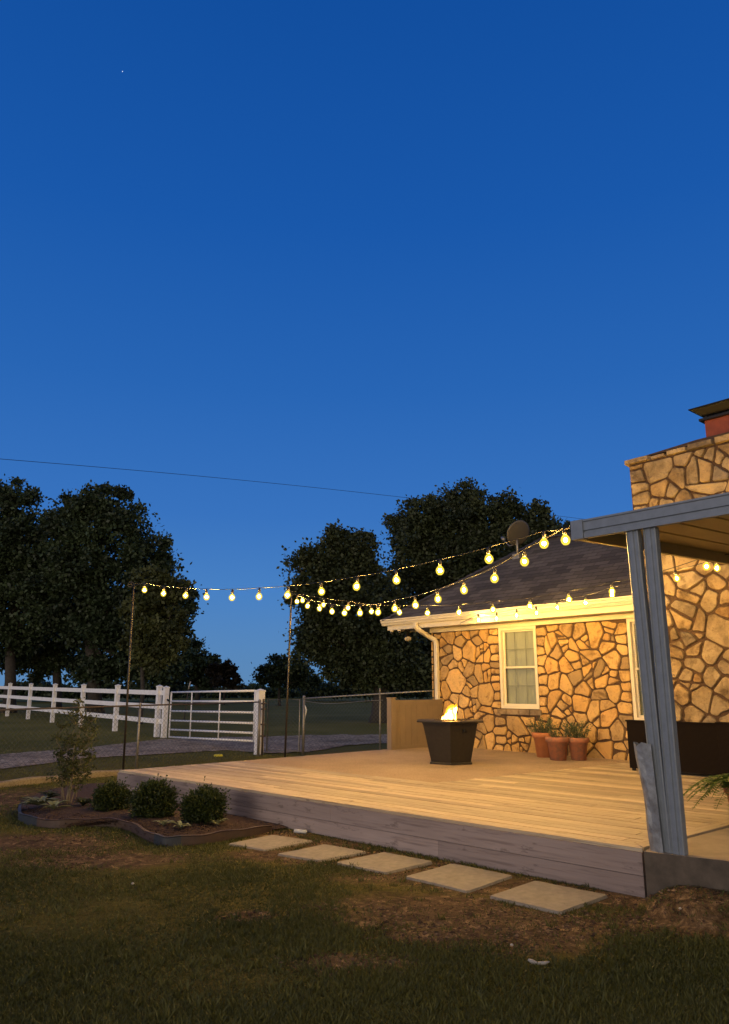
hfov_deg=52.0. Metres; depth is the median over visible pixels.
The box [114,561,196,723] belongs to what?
tree
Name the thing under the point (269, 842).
stepping stone
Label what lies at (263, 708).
gate post
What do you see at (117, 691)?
rail fence
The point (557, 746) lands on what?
potted plant
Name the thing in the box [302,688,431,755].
chain link fence
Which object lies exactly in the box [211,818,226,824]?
perennial
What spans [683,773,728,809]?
potted fern
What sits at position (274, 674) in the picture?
tree
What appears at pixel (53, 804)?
perennial
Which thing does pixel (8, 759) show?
gravel driveway
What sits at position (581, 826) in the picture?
deck
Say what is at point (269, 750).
wire gate
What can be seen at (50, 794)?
perennial
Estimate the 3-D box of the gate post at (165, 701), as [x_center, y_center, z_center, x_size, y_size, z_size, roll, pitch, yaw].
[-5.994,6.022,22.443,0.160,1.560,0.160,11,-17,-38]
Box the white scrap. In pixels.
[528,959,549,964]
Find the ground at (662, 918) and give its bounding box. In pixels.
[0,687,728,1023]
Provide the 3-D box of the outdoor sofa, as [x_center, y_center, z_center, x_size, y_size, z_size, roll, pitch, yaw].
[4.469,3.259,10.370,0.672,0.692,1.414,11,-17,-40]
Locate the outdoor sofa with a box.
[625,720,720,774]
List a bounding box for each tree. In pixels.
[0,473,57,712]
[0,480,208,713]
[0,603,101,709]
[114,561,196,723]
[162,636,222,702]
[204,658,246,704]
[248,652,323,705]
[276,518,433,722]
[379,476,569,693]
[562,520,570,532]
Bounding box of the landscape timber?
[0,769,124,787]
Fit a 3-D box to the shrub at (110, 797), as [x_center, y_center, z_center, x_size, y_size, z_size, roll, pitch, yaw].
[-3.051,3.443,9.068,0.566,0.468,0.609,0,-13,0]
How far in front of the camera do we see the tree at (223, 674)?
50.58 m
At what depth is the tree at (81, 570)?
38.36 m
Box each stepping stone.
[229,835,311,850]
[278,844,365,861]
[337,852,432,874]
[406,864,511,892]
[490,881,607,914]
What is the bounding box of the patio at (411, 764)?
[242,747,628,782]
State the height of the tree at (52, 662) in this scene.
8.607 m
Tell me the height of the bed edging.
0.108 m
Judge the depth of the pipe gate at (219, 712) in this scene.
19.32 m
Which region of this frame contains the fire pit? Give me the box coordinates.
[417,703,483,764]
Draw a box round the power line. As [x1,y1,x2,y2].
[4,459,579,518]
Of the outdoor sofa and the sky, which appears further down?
the outdoor sofa
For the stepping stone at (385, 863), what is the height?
0.047 m
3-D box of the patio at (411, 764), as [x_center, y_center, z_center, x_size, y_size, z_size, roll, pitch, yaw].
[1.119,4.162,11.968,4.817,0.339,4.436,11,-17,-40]
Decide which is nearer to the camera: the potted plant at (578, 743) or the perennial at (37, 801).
the perennial at (37, 801)
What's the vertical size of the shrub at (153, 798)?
0.545 m
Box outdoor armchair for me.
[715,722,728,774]
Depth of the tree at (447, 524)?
35.97 m
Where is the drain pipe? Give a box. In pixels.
[294,829,306,833]
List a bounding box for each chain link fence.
[0,699,260,780]
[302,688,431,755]
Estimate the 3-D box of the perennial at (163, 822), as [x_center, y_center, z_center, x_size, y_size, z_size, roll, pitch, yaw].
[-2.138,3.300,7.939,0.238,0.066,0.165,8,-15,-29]
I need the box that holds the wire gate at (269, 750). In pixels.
[266,699,300,751]
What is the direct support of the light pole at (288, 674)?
on the ground at (662, 918)
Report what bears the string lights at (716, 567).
hanging from the house
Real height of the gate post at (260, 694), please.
1.505 m
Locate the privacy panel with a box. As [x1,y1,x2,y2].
[386,697,442,749]
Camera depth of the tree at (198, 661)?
53.26 m
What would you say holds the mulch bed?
on the ground at (662, 918)
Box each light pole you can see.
[122,582,138,769]
[284,590,296,756]
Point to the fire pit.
(450, 737)
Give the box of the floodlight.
[404,630,411,640]
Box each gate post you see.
[160,686,169,737]
[254,689,265,754]
[260,699,266,755]
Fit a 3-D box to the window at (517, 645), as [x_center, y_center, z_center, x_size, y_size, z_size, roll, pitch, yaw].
[2.921,2.910,13.995,0.143,1.500,0.870,11,-17,-40]
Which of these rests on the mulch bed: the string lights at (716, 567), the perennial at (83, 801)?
the perennial at (83, 801)
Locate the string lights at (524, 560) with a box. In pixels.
[292,526,569,615]
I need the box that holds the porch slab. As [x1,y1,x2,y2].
[644,828,728,897]
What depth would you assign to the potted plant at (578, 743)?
12.05 m
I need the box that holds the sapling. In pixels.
[44,697,100,803]
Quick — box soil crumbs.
[0,787,724,975]
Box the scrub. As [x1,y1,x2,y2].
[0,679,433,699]
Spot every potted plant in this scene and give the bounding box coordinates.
[526,715,553,757]
[543,718,571,760]
[561,720,592,760]
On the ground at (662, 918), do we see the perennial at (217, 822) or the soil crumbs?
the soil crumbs
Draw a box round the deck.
[117,761,728,897]
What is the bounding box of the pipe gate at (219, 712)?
[167,690,255,741]
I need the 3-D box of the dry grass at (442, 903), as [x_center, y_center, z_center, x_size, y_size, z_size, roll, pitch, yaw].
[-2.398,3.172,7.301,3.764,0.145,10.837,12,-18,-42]
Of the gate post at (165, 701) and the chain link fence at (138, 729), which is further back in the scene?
the gate post at (165, 701)
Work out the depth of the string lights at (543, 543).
8.17 m
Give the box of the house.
[380,398,728,760]
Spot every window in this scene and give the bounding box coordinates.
[498,625,539,708]
[626,618,643,719]
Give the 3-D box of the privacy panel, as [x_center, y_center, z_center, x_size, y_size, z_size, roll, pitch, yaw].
[1.018,4.291,14.621,1.480,1.296,0.140,11,-17,-40]
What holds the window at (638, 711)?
in the house
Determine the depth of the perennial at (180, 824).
7.75 m
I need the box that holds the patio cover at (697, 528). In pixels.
[570,492,728,855]
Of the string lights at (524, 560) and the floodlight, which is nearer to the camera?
the string lights at (524, 560)
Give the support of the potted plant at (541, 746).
on the patio at (411, 764)
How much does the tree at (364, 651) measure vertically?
8.467 m
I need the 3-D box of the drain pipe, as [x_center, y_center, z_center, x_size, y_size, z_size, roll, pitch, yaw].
[-0.668,3.340,7.813,0.139,0.038,0.040,-5,-14,20]
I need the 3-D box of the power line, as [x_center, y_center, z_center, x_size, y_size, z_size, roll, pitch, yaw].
[0.258,-0.411,39.245,37.876,2.383,2.782,9,-16,-34]
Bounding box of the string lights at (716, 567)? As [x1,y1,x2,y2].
[461,562,720,622]
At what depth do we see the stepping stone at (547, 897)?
5.41 m
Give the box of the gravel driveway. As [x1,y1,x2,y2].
[0,734,386,768]
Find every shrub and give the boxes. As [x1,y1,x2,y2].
[86,776,132,811]
[124,773,181,817]
[177,776,231,824]
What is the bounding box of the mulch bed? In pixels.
[17,783,286,845]
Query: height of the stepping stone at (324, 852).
0.046 m
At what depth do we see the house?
12.99 m
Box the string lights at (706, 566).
[300,554,728,615]
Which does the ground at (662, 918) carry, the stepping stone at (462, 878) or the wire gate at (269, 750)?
the stepping stone at (462, 878)
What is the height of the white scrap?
0.026 m
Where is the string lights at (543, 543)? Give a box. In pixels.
[137,527,570,600]
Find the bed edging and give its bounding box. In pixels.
[18,803,271,846]
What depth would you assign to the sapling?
9.48 m
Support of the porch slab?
on the ground at (662, 918)
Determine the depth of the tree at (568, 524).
42.75 m
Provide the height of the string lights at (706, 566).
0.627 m
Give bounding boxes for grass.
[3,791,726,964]
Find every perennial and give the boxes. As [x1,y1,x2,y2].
[18,796,59,805]
[37,790,60,797]
[38,800,73,809]
[74,797,90,805]
[152,820,173,825]
[168,821,190,828]
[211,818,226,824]
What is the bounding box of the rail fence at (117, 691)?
[0,683,162,736]
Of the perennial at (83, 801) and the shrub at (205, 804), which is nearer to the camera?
the shrub at (205, 804)
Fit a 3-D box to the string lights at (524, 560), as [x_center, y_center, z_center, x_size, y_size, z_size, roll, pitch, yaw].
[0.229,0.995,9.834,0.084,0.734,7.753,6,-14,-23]
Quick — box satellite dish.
[501,520,529,558]
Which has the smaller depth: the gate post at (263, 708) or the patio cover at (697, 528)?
the patio cover at (697, 528)
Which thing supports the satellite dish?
on the house
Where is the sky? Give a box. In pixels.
[0,0,728,686]
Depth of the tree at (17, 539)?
39.58 m
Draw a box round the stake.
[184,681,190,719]

